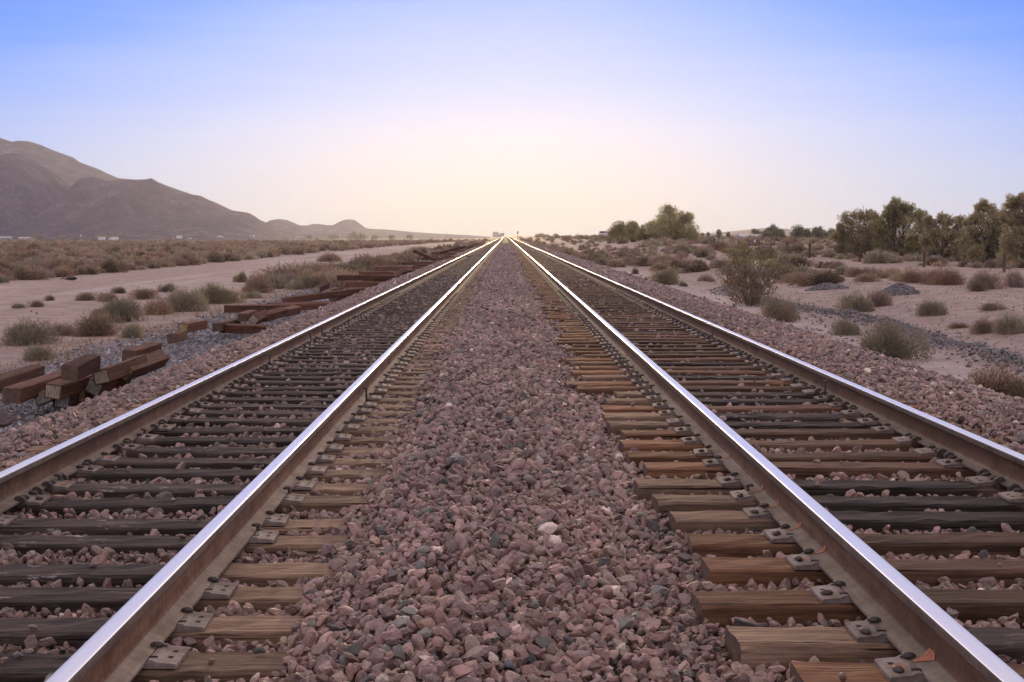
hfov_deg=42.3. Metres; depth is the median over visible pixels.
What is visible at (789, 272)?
desert shrub
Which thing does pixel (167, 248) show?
desert shrub
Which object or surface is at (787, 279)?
desert shrub
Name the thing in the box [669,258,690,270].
desert shrub
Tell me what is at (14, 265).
desert shrub
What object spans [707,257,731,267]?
desert shrub
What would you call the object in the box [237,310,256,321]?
old tie
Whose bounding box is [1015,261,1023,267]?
desert shrub
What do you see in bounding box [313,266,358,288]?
desert shrub
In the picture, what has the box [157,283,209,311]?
desert shrub
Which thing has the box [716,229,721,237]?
desert tree
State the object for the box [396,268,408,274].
old tie
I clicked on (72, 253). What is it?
desert shrub
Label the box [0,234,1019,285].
scrub
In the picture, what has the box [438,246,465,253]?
old tie
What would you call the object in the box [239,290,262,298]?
desert shrub
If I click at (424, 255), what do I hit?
old tie
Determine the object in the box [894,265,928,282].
desert shrub
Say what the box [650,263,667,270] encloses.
desert shrub
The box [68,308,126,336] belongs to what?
desert shrub
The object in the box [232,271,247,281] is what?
desert shrub
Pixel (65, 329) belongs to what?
desert shrub
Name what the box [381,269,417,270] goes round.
old tie
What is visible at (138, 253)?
desert shrub
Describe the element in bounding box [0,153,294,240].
mountain
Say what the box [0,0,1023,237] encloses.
sky
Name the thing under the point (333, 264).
desert shrub
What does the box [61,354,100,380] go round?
old tie
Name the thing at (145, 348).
old tie
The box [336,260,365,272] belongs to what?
desert shrub
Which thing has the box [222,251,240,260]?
desert shrub
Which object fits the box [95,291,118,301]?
desert shrub
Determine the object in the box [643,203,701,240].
desert tree
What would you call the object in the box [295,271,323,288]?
desert shrub
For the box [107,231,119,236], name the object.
desert tree
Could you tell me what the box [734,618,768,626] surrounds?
loose spike
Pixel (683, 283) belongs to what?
desert shrub
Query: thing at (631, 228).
desert tree
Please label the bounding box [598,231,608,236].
van
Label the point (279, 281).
desert shrub
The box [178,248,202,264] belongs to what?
desert shrub
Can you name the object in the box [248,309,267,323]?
old tie
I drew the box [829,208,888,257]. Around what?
desert tree
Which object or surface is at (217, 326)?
old tie
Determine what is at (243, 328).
old tie
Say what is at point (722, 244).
desert shrub
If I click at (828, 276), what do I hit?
desert shrub
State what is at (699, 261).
desert shrub
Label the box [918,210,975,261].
desert tree
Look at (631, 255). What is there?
desert shrub
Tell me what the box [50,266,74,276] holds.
desert shrub
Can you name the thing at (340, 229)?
hill
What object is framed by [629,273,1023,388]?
service track
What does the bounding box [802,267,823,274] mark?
desert shrub
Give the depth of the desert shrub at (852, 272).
67.19 m
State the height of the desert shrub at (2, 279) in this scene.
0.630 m
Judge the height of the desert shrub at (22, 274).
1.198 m
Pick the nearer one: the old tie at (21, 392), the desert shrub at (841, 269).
the old tie at (21, 392)
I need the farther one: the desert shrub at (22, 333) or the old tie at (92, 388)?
the desert shrub at (22, 333)
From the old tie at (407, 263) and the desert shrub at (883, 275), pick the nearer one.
the desert shrub at (883, 275)
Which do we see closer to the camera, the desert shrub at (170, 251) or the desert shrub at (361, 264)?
the desert shrub at (361, 264)
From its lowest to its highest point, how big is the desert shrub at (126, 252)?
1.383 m
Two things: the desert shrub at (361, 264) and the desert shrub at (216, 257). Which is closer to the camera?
the desert shrub at (361, 264)
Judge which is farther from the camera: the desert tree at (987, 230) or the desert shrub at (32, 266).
the desert tree at (987, 230)
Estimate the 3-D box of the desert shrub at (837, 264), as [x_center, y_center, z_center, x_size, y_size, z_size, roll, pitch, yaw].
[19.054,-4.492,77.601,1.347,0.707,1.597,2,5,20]
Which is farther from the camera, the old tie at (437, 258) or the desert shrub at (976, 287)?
the old tie at (437, 258)
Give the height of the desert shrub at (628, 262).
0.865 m
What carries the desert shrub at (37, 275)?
on the ground at (8, 353)
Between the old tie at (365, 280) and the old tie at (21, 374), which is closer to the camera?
the old tie at (21, 374)
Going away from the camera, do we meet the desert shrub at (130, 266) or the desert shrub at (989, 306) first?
the desert shrub at (989, 306)
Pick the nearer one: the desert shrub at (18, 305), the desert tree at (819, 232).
the desert shrub at (18, 305)
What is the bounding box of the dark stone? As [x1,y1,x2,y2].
[252,647,265,653]
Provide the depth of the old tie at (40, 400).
17.78 m
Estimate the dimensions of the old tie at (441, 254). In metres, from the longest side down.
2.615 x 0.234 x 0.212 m
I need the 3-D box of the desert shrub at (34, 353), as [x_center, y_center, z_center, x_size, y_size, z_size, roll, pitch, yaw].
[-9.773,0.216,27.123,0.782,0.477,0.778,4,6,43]
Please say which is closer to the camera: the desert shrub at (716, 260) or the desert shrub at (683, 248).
the desert shrub at (716, 260)
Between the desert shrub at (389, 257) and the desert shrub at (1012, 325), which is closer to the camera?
the desert shrub at (1012, 325)
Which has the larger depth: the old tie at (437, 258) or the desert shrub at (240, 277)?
the old tie at (437, 258)
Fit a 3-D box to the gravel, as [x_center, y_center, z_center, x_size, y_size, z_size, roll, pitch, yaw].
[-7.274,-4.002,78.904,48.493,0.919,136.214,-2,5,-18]
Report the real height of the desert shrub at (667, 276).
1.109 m
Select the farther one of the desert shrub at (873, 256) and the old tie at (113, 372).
the desert shrub at (873, 256)
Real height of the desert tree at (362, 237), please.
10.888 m
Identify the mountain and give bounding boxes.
[0,138,227,208]
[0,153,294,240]
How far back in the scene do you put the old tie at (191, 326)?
30.18 m
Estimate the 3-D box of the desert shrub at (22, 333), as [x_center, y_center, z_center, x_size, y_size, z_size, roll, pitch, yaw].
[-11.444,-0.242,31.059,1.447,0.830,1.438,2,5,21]
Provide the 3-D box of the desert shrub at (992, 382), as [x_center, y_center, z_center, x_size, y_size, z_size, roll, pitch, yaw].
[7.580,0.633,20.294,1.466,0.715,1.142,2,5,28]
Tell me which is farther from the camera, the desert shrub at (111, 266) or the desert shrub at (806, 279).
the desert shrub at (111, 266)
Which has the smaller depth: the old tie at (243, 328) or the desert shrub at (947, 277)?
the old tie at (243, 328)
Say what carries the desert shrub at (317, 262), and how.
on the ground at (8, 353)
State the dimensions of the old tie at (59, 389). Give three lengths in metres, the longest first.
1.912 x 0.236 x 0.211 m
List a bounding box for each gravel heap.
[805,283,848,290]
[874,282,920,295]
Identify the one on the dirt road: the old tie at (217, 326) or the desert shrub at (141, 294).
the desert shrub at (141, 294)
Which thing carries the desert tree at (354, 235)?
on the ground at (8, 353)
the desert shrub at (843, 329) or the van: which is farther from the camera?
the van
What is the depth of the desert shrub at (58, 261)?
84.83 m
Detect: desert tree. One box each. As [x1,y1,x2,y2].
[34,233,45,239]
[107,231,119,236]
[345,231,360,239]
[354,233,367,239]
[604,220,626,240]
[622,220,638,241]
[633,225,661,241]
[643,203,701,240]
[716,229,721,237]
[751,228,762,233]
[758,223,787,238]
[790,224,813,237]
[810,226,830,238]
[827,228,835,235]
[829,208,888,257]
[864,195,934,256]
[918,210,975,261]
[952,198,1012,263]
[993,191,1023,262]
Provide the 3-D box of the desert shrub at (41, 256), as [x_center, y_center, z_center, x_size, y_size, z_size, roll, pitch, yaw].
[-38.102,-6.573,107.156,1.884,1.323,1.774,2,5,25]
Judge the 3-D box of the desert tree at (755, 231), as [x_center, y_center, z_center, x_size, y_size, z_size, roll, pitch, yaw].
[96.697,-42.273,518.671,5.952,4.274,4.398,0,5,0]
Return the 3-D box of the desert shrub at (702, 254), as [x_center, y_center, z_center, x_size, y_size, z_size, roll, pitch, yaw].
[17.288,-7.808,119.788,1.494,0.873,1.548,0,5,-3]
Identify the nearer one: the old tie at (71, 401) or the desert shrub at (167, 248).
the old tie at (71, 401)
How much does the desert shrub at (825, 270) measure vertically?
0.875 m
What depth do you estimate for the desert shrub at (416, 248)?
185.96 m
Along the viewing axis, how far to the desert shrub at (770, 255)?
113.59 m
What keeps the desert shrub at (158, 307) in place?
on the ground at (8, 353)
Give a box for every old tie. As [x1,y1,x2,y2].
[0,364,44,393]
[2,369,60,403]
[34,388,54,406]
[44,368,100,399]
[53,393,79,408]
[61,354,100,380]
[79,390,93,402]
[83,377,131,396]
[92,354,147,384]
[121,350,169,381]
[122,342,161,360]
[167,330,187,343]
[178,320,206,332]
[212,318,240,330]
[219,323,270,333]
[224,304,293,312]
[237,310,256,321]
[248,302,333,309]
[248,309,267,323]
[264,307,287,321]
[267,301,336,303]
[282,287,363,301]
[284,305,300,316]
[314,281,329,292]
[327,288,341,290]
[329,296,350,300]
[337,275,399,279]
[345,282,382,286]
[358,280,373,281]
[359,271,394,274]
[375,266,427,270]
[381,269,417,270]
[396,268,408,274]
[402,262,436,264]
[412,264,428,265]
[413,249,435,261]
[421,257,455,259]
[432,252,453,254]
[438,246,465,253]
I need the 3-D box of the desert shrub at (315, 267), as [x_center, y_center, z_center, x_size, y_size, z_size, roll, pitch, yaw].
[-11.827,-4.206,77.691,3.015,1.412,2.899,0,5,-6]
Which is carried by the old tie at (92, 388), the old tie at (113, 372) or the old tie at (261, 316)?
the old tie at (113, 372)
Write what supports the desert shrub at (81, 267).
on the ground at (8, 353)
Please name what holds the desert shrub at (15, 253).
on the ground at (8, 353)
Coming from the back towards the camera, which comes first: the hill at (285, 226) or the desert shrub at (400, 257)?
the hill at (285, 226)
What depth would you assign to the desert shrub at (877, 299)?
43.59 m
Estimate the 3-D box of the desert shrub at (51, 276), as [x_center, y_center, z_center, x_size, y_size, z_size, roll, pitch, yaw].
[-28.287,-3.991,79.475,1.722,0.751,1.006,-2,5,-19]
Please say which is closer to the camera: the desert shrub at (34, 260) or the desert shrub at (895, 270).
the desert shrub at (895, 270)
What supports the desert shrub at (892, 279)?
on the ground at (8, 353)
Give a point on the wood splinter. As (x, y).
(577, 635)
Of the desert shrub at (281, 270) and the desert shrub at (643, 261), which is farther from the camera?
the desert shrub at (643, 261)
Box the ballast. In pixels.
[0,243,1023,681]
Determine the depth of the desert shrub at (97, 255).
116.78 m
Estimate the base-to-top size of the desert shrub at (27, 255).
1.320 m
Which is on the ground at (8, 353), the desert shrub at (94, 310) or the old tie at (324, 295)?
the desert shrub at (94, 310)
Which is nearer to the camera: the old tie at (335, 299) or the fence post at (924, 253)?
the old tie at (335, 299)
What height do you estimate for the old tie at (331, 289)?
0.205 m
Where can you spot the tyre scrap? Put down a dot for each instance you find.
(71, 278)
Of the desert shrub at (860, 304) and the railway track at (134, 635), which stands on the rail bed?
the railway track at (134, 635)
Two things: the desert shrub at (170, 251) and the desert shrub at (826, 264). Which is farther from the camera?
the desert shrub at (170, 251)
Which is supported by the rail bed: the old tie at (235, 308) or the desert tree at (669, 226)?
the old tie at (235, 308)
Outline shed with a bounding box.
[735,234,761,237]
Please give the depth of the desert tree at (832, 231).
378.30 m
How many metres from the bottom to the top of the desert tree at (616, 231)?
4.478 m
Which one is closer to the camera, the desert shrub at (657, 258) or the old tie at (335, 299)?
the old tie at (335, 299)
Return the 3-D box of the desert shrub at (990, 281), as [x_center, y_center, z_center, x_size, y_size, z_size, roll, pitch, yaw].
[18.778,-2.509,52.341,1.357,1.138,1.796,13,14,71]
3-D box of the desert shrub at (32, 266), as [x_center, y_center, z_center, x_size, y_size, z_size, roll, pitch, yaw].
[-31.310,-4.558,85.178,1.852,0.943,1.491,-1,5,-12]
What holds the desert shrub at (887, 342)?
on the service track at (953, 367)
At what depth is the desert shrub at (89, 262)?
97.83 m
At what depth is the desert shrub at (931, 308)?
38.46 m
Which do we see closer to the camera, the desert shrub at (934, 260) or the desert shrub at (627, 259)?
the desert shrub at (934, 260)
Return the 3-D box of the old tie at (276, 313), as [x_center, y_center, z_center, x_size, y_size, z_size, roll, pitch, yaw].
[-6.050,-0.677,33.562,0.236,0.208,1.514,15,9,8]
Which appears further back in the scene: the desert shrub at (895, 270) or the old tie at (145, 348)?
the desert shrub at (895, 270)
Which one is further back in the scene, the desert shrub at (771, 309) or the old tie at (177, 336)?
the desert shrub at (771, 309)
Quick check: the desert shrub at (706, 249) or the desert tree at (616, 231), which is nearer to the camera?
the desert shrub at (706, 249)
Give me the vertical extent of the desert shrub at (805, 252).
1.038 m
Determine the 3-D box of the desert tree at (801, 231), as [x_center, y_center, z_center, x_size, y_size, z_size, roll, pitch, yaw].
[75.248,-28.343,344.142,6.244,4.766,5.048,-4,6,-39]
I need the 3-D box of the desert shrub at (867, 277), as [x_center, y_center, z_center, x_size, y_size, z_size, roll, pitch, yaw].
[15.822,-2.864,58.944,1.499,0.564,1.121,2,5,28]
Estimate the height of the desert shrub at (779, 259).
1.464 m
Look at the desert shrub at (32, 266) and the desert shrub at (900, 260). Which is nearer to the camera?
the desert shrub at (32, 266)
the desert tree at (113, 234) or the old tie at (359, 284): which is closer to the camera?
the old tie at (359, 284)
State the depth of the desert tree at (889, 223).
112.41 m
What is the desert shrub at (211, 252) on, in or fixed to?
on the ground at (8, 353)
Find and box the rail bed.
[287,236,960,681]
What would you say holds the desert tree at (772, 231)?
on the ground at (8, 353)
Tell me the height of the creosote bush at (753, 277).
2.336 m
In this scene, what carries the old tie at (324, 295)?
on the rail bed
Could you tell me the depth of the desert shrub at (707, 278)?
70.49 m
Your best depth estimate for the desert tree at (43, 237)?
1350.44 m
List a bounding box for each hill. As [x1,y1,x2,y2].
[266,219,329,238]
[301,219,490,237]
[705,228,950,235]
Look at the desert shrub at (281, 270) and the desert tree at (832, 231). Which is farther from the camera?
the desert tree at (832, 231)
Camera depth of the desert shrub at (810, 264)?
87.99 m
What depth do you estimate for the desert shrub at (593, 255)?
119.84 m
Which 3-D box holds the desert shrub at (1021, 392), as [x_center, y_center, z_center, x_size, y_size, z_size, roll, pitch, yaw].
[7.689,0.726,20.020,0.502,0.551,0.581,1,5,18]
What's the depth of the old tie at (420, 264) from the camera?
75.84 m
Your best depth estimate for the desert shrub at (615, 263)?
105.58 m
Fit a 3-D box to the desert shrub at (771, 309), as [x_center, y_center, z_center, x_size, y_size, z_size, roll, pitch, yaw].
[8.036,-1.023,39.538,1.362,1.029,1.354,3,5,29]
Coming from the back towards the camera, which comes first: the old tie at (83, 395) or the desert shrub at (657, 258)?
the desert shrub at (657, 258)
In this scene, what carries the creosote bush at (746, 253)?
on the ground at (8, 353)
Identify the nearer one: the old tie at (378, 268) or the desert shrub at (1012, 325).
the desert shrub at (1012, 325)
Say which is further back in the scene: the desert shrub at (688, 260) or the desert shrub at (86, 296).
the desert shrub at (688, 260)
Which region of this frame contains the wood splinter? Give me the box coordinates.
[569,633,586,636]
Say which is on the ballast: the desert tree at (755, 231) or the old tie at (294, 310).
the old tie at (294, 310)
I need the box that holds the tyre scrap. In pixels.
[61,277,76,279]
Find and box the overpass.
[282,234,328,239]
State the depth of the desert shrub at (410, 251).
138.91 m
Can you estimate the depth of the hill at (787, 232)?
3185.51 m
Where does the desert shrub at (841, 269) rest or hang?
on the ground at (8, 353)
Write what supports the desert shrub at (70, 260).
on the ground at (8, 353)
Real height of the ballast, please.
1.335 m
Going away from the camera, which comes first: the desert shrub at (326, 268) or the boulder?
the boulder
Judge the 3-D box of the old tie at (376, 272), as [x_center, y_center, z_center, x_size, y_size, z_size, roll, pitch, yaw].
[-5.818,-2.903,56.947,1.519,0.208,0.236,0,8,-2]
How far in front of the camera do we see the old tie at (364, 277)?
52.95 m
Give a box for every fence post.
[808,235,810,256]
[858,248,860,261]
[923,233,925,266]
[1003,234,1005,271]
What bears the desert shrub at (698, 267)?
on the ground at (8, 353)
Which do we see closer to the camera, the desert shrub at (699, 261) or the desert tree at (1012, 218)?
the desert tree at (1012, 218)
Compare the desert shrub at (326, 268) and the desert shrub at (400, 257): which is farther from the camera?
the desert shrub at (400, 257)
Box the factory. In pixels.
[492,232,503,237]
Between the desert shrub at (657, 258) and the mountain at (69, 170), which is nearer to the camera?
the desert shrub at (657, 258)
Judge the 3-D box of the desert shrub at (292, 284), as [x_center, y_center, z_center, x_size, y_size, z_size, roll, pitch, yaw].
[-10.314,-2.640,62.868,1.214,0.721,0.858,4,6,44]
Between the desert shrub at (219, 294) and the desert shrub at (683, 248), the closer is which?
the desert shrub at (219, 294)
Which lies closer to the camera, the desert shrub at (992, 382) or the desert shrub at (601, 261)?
the desert shrub at (992, 382)
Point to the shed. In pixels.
(740, 235)
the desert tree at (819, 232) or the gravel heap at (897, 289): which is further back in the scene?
the desert tree at (819, 232)
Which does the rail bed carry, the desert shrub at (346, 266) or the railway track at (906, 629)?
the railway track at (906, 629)
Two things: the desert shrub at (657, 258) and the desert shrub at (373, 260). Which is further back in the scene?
the desert shrub at (657, 258)
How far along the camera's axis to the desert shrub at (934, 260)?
91.62 m
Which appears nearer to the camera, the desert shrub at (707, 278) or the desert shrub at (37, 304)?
the desert shrub at (37, 304)
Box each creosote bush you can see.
[710,244,808,305]
[720,241,760,265]
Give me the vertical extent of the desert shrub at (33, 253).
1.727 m
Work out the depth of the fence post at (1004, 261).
71.97 m
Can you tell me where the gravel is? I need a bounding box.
[0,259,1023,437]
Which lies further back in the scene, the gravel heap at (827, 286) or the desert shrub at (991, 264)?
the desert shrub at (991, 264)
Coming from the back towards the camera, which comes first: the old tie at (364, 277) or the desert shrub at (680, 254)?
the desert shrub at (680, 254)
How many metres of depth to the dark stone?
4.91 m
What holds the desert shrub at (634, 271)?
on the service track at (953, 367)
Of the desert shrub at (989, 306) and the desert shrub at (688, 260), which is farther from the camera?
the desert shrub at (688, 260)
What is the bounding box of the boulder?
[0,410,13,427]
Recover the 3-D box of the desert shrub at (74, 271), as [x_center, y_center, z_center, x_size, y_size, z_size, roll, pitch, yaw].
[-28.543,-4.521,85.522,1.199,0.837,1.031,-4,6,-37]
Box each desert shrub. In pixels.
[0,259,13,270]
[0,267,10,275]
[0,276,8,282]
[0,315,63,345]
[3,251,19,256]
[8,262,17,269]
[10,302,25,308]
[11,249,37,257]
[12,264,32,279]
[17,253,31,258]
[19,341,57,361]
[20,263,35,268]
[21,255,45,262]
[24,241,41,250]
[25,259,44,267]
[25,299,46,306]
[27,268,49,279]
[31,252,53,259]
[41,256,74,269]
[42,269,55,277]
[42,293,54,300]
[45,319,75,335]
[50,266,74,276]
[54,251,77,264]
[60,249,79,257]
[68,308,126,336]
[70,265,78,274]
[74,291,99,300]
[76,258,92,266]
[76,263,97,270]
[82,251,106,258]
[89,301,107,317]
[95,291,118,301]
[99,294,145,321]
[100,255,131,272]
[109,285,127,293]
[119,317,144,337]
[121,250,132,255]
[125,261,137,269]
[127,286,159,299]
[131,259,146,265]
[135,251,148,256]
[139,294,175,314]
[157,281,178,291]
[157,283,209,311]
[160,245,173,251]
[166,248,179,254]
[173,250,184,256]
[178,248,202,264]
[196,281,248,303]
[204,248,219,258]
[206,253,224,262]
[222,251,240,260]
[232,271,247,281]
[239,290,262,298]
[241,267,277,292]
[256,259,316,276]
[256,271,289,288]
[276,269,302,286]
[285,279,305,289]
[295,260,327,272]
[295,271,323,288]
[305,260,332,267]
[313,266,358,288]
[315,251,343,261]
[316,266,340,273]
[327,258,342,267]
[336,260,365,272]
[342,258,368,270]
[354,252,388,269]
[373,252,397,260]
[395,254,412,261]
[402,249,415,256]
[405,245,430,251]
[586,252,613,260]
[591,234,614,240]
[591,254,608,265]
[606,258,625,266]
[623,252,636,258]
[623,255,638,263]
[625,259,638,265]
[629,252,652,265]
[630,268,639,273]
[645,252,679,264]
[648,266,679,284]
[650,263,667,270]
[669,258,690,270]
[669,258,691,265]
[671,244,694,253]
[673,250,687,259]
[679,280,687,286]
[683,262,710,271]
[691,258,708,265]
[693,245,716,255]
[696,250,708,257]
[697,273,715,281]
[700,235,717,243]
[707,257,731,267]
[710,239,729,250]
[753,240,791,258]
[758,290,802,320]
[771,250,804,265]
[775,304,793,321]
[776,264,806,281]
[778,271,807,282]
[782,243,813,253]
[785,255,809,266]
[787,269,817,286]
[800,249,817,256]
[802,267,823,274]
[805,256,814,266]
[812,269,844,283]
[816,267,837,273]
[821,261,834,268]
[827,261,846,268]
[827,316,861,335]
[833,264,849,274]
[833,289,874,311]
[844,266,867,276]
[852,272,882,281]
[856,313,935,359]
[859,249,903,263]
[862,265,883,276]
[865,285,893,306]
[874,270,892,277]
[881,267,902,275]
[885,253,903,262]
[887,273,902,280]
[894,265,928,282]
[914,297,947,316]
[919,261,967,284]
[925,257,944,265]
[929,255,948,263]
[944,321,969,328]
[961,360,1023,395]
[966,263,1009,289]
[967,279,988,291]
[968,311,998,334]
[970,261,984,267]
[977,300,1010,310]
[982,257,999,267]
[993,309,1023,334]
[1004,264,1023,287]
[1005,374,1023,397]
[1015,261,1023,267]
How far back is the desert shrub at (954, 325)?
34.20 m
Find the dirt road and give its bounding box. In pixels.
[0,242,454,333]
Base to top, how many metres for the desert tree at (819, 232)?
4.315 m
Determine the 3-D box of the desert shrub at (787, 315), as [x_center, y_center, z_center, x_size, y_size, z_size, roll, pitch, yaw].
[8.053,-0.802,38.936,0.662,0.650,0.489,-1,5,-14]
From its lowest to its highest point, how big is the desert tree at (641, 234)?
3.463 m
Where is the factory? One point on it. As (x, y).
(495, 234)
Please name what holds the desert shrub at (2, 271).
on the ground at (8, 353)
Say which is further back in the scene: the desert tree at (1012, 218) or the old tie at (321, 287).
the desert tree at (1012, 218)
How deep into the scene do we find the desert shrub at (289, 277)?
64.71 m
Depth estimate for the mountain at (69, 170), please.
2616.83 m
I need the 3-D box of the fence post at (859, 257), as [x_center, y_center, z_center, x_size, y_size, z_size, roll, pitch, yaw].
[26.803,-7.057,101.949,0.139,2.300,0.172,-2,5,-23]
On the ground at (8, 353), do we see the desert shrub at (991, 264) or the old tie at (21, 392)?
the desert shrub at (991, 264)
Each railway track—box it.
[0,237,503,681]
[507,237,1023,681]
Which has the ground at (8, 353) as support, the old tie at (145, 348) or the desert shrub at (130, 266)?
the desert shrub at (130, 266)
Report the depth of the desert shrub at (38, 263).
87.60 m
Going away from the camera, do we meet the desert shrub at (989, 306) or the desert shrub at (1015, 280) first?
the desert shrub at (989, 306)
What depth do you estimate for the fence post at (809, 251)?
115.88 m
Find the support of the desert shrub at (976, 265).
on the ground at (8, 353)
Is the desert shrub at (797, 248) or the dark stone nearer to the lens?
the dark stone
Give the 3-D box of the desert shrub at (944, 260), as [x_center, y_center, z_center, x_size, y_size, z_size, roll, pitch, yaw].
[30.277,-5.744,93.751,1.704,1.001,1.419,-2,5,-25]
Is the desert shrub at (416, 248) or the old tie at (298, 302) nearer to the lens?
the old tie at (298, 302)
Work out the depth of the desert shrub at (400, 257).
120.14 m
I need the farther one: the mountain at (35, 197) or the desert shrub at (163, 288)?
the mountain at (35, 197)
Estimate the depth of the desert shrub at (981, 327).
32.33 m
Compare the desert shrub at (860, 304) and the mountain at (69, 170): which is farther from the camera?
the mountain at (69, 170)
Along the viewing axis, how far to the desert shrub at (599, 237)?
295.44 m
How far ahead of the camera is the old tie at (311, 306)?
37.94 m
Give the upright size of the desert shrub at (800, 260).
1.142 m
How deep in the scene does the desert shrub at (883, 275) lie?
64.73 m
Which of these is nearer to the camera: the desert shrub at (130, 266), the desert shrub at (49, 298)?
the desert shrub at (49, 298)
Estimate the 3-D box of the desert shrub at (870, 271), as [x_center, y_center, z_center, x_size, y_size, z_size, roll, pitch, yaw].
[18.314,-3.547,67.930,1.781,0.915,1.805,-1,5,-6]
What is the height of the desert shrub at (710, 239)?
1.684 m
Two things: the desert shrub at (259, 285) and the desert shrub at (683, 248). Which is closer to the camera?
the desert shrub at (259, 285)
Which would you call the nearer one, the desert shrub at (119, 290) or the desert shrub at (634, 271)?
the desert shrub at (119, 290)
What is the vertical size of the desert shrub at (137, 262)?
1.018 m
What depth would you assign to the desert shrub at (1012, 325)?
31.54 m
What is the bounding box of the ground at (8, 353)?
[0,236,1023,433]
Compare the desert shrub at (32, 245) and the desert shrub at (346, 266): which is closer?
the desert shrub at (346, 266)
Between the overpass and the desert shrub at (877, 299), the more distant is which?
the overpass
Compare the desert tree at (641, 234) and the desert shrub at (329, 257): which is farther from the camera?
the desert tree at (641, 234)
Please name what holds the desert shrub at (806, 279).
on the ground at (8, 353)
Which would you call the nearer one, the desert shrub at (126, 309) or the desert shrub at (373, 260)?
the desert shrub at (126, 309)
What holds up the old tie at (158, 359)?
on the rail bed
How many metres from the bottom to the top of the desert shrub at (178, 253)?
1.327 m
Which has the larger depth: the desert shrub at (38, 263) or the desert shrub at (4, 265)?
the desert shrub at (38, 263)
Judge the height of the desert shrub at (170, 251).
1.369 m
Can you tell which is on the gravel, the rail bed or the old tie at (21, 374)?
the old tie at (21, 374)
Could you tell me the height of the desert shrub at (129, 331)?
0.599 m

